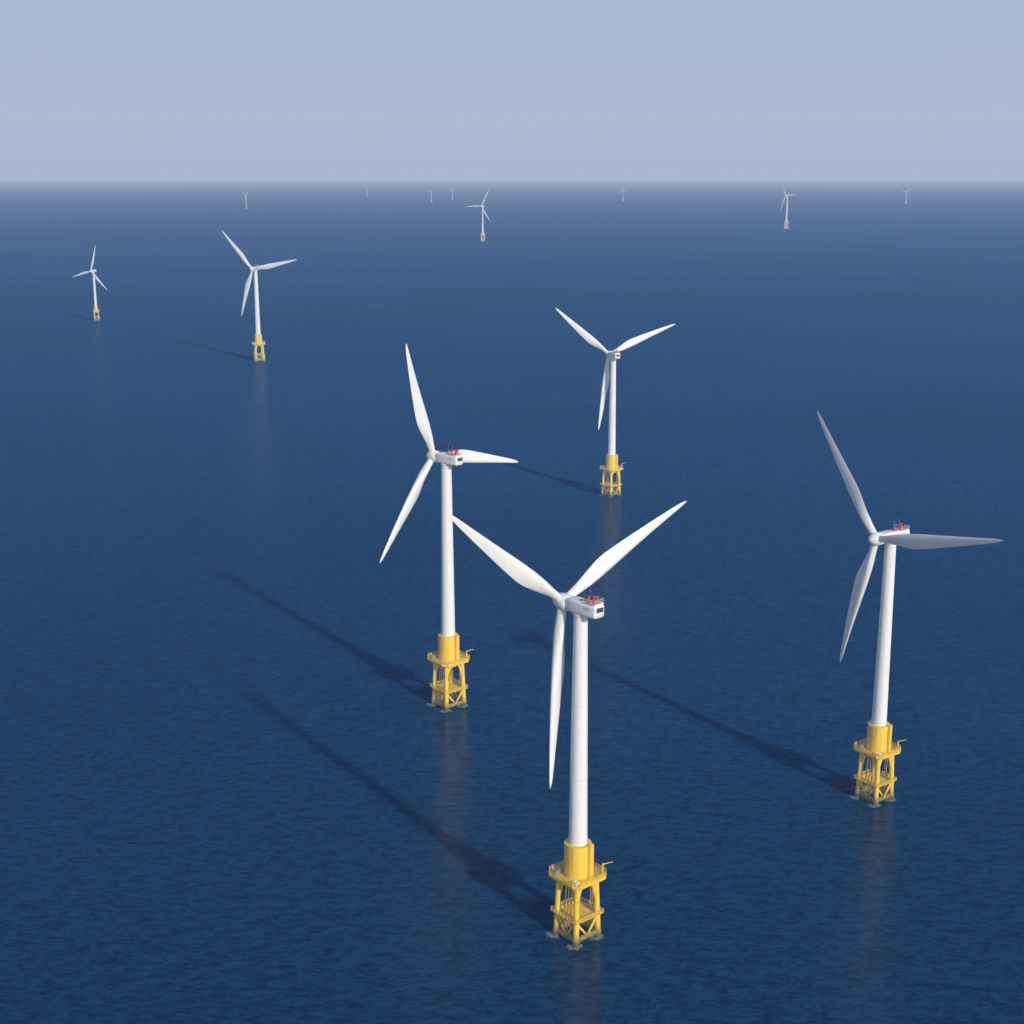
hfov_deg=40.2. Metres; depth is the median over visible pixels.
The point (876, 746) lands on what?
turbine
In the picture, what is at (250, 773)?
sea
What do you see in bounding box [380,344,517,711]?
turbine
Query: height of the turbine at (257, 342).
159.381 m
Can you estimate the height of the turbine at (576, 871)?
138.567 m
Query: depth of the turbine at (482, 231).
4713.84 m
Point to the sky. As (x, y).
(89, 88)
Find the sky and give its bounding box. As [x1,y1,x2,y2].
[0,0,1023,176]
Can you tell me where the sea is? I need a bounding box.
[0,177,1023,1023]
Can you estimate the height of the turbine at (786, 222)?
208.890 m
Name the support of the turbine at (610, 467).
on the sea
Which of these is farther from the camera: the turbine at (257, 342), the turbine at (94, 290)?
the turbine at (94, 290)
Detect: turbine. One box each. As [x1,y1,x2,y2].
[73,245,106,320]
[222,231,296,361]
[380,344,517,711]
[449,501,686,947]
[467,190,489,240]
[556,308,674,496]
[781,181,796,228]
[817,412,1002,805]

